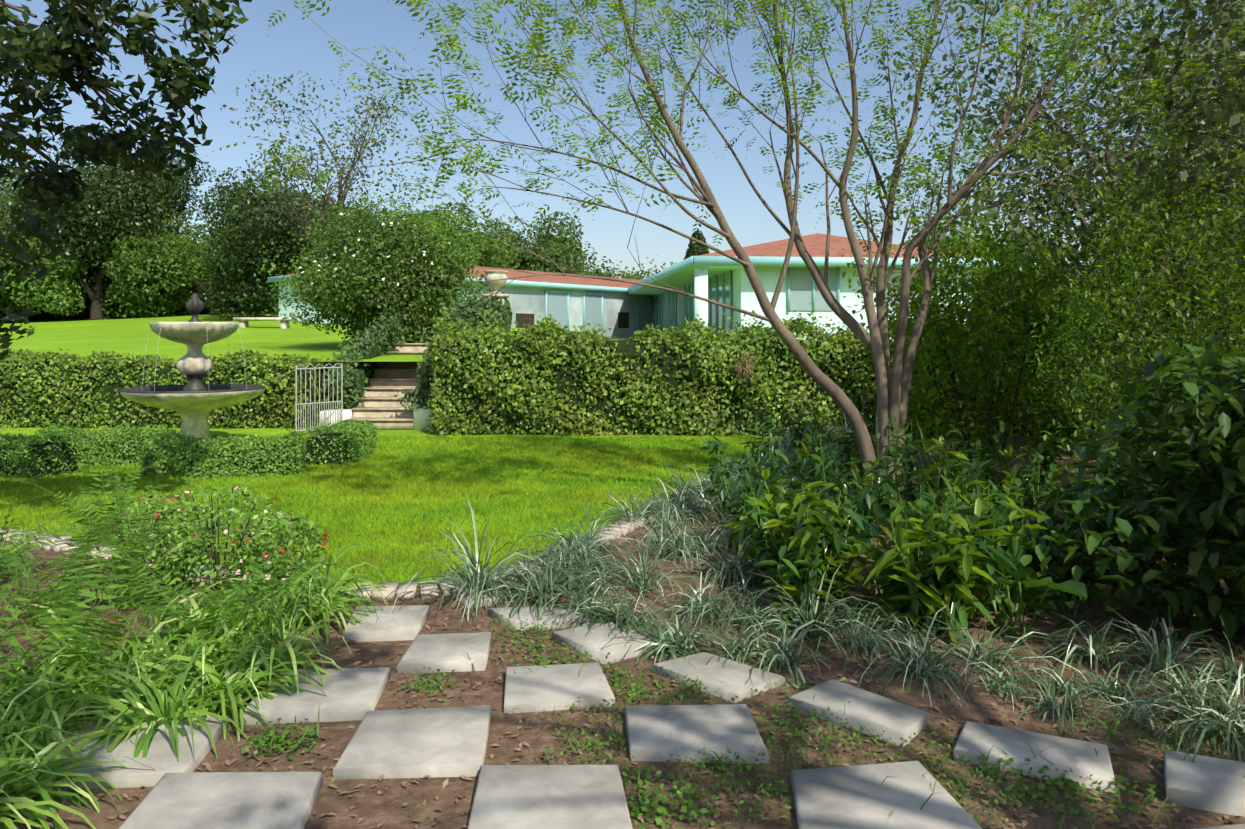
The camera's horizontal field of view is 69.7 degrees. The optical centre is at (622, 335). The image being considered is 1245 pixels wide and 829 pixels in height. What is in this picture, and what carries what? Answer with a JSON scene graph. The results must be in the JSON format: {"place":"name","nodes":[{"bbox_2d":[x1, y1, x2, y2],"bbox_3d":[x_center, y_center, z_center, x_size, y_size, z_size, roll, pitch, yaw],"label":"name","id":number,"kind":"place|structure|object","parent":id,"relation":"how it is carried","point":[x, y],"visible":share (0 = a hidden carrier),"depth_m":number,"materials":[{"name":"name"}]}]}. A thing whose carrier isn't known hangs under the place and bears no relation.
{"place":"outdoors","nodes":[
{"label":"outdoors","id":0,"kind":"place"},
{"bbox_2d":[0,0,251,360],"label":"tree","id":1,"kind":"object","parent":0,"point":[37,52],"depth_m":6.72,"materials":[{"name":"green plant"}]},
{"bbox_2d":[0,314,562,361],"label":"lawn","id":2,"kind":"structure","parent":0,"point":[87,337],"depth_m":24.07,"materials":[{"name":"green plant"}]},
{"bbox_2d":[0,180,77,304],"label":"tree","id":3,"kind":"object","parent":2,"relation":"on","point":[3,231],"visible":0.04,"depth_m":50.95,"materials":[{"name":"green plant"}]},
{"bbox_2d":[0,152,86,225],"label":"tree","id":4,"kind":"object","parent":2,"relation":"on","point":[4,187],"depth_m":58.52,"materials":[{"name":"green plant"}]},
{"bbox_2d":[0,235,100,320],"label":"bush","id":5,"kind":"object","parent":2,"relation":"on","point":[52,289],"depth_m":46.69,"materials":[{"name":"green plant"}]},
{"bbox_2d":[0,125,227,319],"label":"tree","id":6,"kind":"object","parent":2,"relation":"on","point":[91,219],"depth_m":47.54,"materials":[{"name":"green plant"}]},
{"bbox_2d":[86,208,253,318],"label":"tree","id":7,"kind":"object","parent":2,"relation":"on","point":[129,274],"depth_m":48.02,"materials":[{"name":"green plant"}]},
{"bbox_2d":[233,317,294,328],"bbox_3d":[-12.108,-0.337,30.237,1.900,0.520,0.500,0,0,1],"label":"stone bench","id":8,"kind":"object","parent":2,"relation":"on","point":[243,322],"visible":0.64,"depth_m":30.04,"materials":[{"name":"beige stone"}]},
{"bbox_2d":[182,176,360,279],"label":"tree","id":9,"kind":"object","parent":2,"relation":"on","point":[205,235],"depth_m":57.56,"materials":[{"name":"green plant"}]},
{"bbox_2d":[192,166,394,320],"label":"tree","id":10,"kind":"object","parent":2,"relation":"on","point":[234,249],"depth_m":43.68,"materials":[{"name":"green plant"}]},
{"bbox_2d":[220,60,432,261],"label":"sparse tree","id":11,"kind":"object","parent":2,"relation":"on","point":[368,110],"depth_m":40.93,"materials":[{"name":"green plant"}]},
{"bbox_2d":[476,211,597,274],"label":"tree","id":12,"kind":"object","parent":2,"relation":"on","point":[562,251],"depth_m":60.88,"materials":[{"name":"green plant"}]},
{"bbox_2d":[399,202,521,268],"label":"tree","id":13,"kind":"object","parent":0,"point":[491,254],"depth_m":47.56,"materials":[{"name":"green plant"}]},
{"bbox_2d":[0,426,930,586],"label":"lawn","id":14,"kind":"structure","parent":0,"point":[267,432],"depth_m":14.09,"materials":[{"name":"green plant"}]},
{"bbox_2d":[0,419,379,480],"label":"box hedge","id":15,"kind":"object","parent":14,"relation":"on","point":[175,441],"depth_m":10.30,"materials":[{"name":"green plant"}]},
{"bbox_2d":[120,293,265,438],"bbox_3d":[-6.275,0.505,13.131,1.930,2.250,1.930,0,0,1],"label":"fountain","id":16,"kind":"object","parent":14,"relation":"on","point":[194,401],"visible":0.98,"depth_m":12.90,"materials":[{"name":"stone"}]},
{"bbox_2d":[142,329,245,384],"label":"water streams","id":17,"kind":"structure","parent":16,"relation":"attached to","point":[182,354],"depth_m":13.01,"materials":[{"name":"clear liquid"}]},
{"bbox_2d":[295,363,342,433],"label":"gate","id":18,"kind":"structure","parent":14,"relation":"on","point":[319,402],"depth_m":14.91,"materials":[{"name":"silver metal"}]},
{"bbox_2d":[0,438,792,598],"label":"brick edging","id":19,"kind":"object","parent":14,"relation":"on","point":[411,589],"visible":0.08,"depth_m":6.10,"materials":[{"name":"grey stone"}]},
{"bbox_2d":[974,0,1244,392],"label":"tree","id":20,"kind":"object","parent":14,"relation":"on","point":[1213,140],"depth_m":13.69,"materials":[{"name":"green plant"}]},
{"bbox_2d":[422,286,512,335],"bbox_3d":[-3.039,-0.210,18.291,1.129,1.657,2.336,0,0,22],"label":"bush","id":21,"kind":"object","parent":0,"point":[475,315],"depth_m":18.21,"materials":[{"name":"green plant"}]},
{"bbox_2d":[584,269,640,279],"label":"tree","id":22,"kind":"object","parent":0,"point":[635,277],"depth_m":78.39,"materials":[{"name":"green plant"}]},
{"bbox_2d":[0,361,1244,828],"bbox_3d":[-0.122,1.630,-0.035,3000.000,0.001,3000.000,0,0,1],"label":"soil","id":23,"kind":"structure","parent":0,"point":[372,809],"depth_m":3.83,"materials":[{"name":"brown soil"}]},
{"bbox_2d":[0,348,327,428],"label":"hedge","id":24,"kind":"object","parent":23,"relation":"on","point":[111,359],"depth_m":15.68,"materials":[{"name":"green plant"}]},
{"bbox_2d":[0,443,379,755],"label":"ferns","id":25,"kind":"object","parent":23,"relation":"on","point":[53,625],"depth_m":4.74,"materials":[{"name":"green plant"}]},
{"bbox_2d":[0,544,390,828],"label":"plants","id":26,"kind":"object","parent":23,"relation":"on","point":[48,707],"visible":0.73,"depth_m":3.82,"materials":[{"name":"green plant"}]},
{"bbox_2d":[111,480,327,602],"bbox_3d":[-2.575,1.265,5.577,1.418,0.742,1.062,0,0,1],"label":"flowering bush","id":27,"kind":"object","parent":23,"relation":"on","point":[289,526],"depth_m":5.52,"materials":[{"name":"green plant"}]},
{"bbox_2d":[320,310,453,429],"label":"stairs","id":28,"kind":"structure","parent":23,"relation":"on","point":[383,409],"depth_m":16.01,"materials":[{"name":"stone"}]},
{"bbox_2d":[320,298,466,409],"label":"ivy","id":29,"kind":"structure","parent":23,"relation":"on","point":[350,351],"depth_m":16.51,"materials":[{"name":"green plant"}]},
{"bbox_2d":[9,528,1244,828],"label":"weeds","id":30,"kind":"object","parent":23,"relation":"on","point":[643,802],"visible":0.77,"depth_m":3.40,"materials":[{"name":"green plant"}]},
{"bbox_2d":[37,583,1244,828],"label":"stepping stones","id":31,"kind":"object","parent":23,"relation":"on","point":[421,743],"visible":0.77,"depth_m":3.42,"materials":[{"name":"grey stone"}]},
{"bbox_2d":[200,0,1244,511],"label":"tree","id":32,"kind":"object","parent":23,"relation":"on","point":[674,24],"depth_m":8.10,"materials":[{"name":"green plant"}]},
{"bbox_2d":[379,410,1244,771],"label":"mondo grass","id":33,"kind":"structure","parent":23,"relation":"on","point":[563,560],"depth_m":4.76,"materials":[{"name":"green plant"}]},
{"bbox_2d":[423,303,1241,437],"bbox_3d":[7.549,0.616,14.992,21.744,2.122,1.931,0,0,1],"label":"hedge","id":34,"kind":"object","parent":23,"relation":"on","point":[576,340],"depth_m":14.57,"materials":[{"name":"green plant"}]},
{"bbox_2d":[730,349,758,383],"bbox_3d":[1.980,0.473,14.375,0.567,0.638,0.629,0,0,1],"label":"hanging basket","id":35,"kind":"object","parent":34,"relation":"attached to","point":[745,365],"visible":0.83,"depth_m":14.32,"materials":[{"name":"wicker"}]},
{"bbox_2d":[699,394,1129,645],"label":"bed plants","id":36,"kind":"object","parent":23,"relation":"on","point":[932,595],"depth_m":5.44,"materials":[{"name":"green plant"}]},
{"bbox_2d":[807,99,1244,639],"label":"shrubs","id":37,"kind":"object","parent":23,"relation":"on","point":[1197,381],"depth_m":7.25,"materials":[{"name":"green plant"}]},
{"bbox_2d":[860,0,1244,456],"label":"tree","id":38,"kind":"object","parent":23,"relation":"on","point":[1224,111],"depth_m":12.07,"materials":[{"name":"green plant"}]},
{"bbox_2d":[0,0,1244,279],"label":"sky","id":39,"kind":"structure","parent":0,"point":[294,45],"materials":[{"name":"blue"}]},
{"bbox_2d":[536,339,738,345],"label":"ground terrace","id":40,"kind":"structure","parent":0,"point":[628,339],"depth_m":27.17,"materials":[{"name":"green plant"}]},
{"bbox_2d":[253,192,490,344],"bbox_3d":[-5.086,-1.040,19.434,3.986,4.175,5.011,0,0,36],"label":"flowering tree","id":41,"kind":"object","parent":40,"relation":"on","point":[404,249],"depth_m":18.53,"materials":[{"name":"green plant"}]},
{"bbox_2d":[482,270,508,333],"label":"urn pillar","id":42,"kind":"structure","parent":40,"relation":"on","point":[494,275],"depth_m":18.83,"materials":[{"name":"stone"}]},
{"bbox_2d":[0,251,1193,334],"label":"tree belt","id":43,"kind":"object","parent":40,"relation":"on","point":[83,313],"depth_m":55.60,"materials":[{"name":"green plant"}]},
{"bbox_2d":[267,233,998,376],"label":"house","id":44,"kind":"structure","parent":40,"relation":"on","point":[624,310],"depth_m":31.00,"materials":[{"name":"teal"}]},
{"bbox_2d":[683,231,709,259],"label":"cypress","id":45,"kind":"object","parent":40,"relation":"on","point":[695,249],"visible":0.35,"depth_m":65.37,"materials":[{"name":"green plant"}]},
{"bbox_2d":[899,221,1079,325],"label":"tree","id":46,"kind":"object","parent":40,"relation":"on","point":[930,245],"depth_m":60.11,"materials":[{"name":"green plant"}]},
{"bbox_2d":[1100,159,1244,337],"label":"tree","id":47,"kind":"object","parent":40,"relation":"on","point":[1125,198],"depth_m":54.60,"materials":[{"name":"green plant"}]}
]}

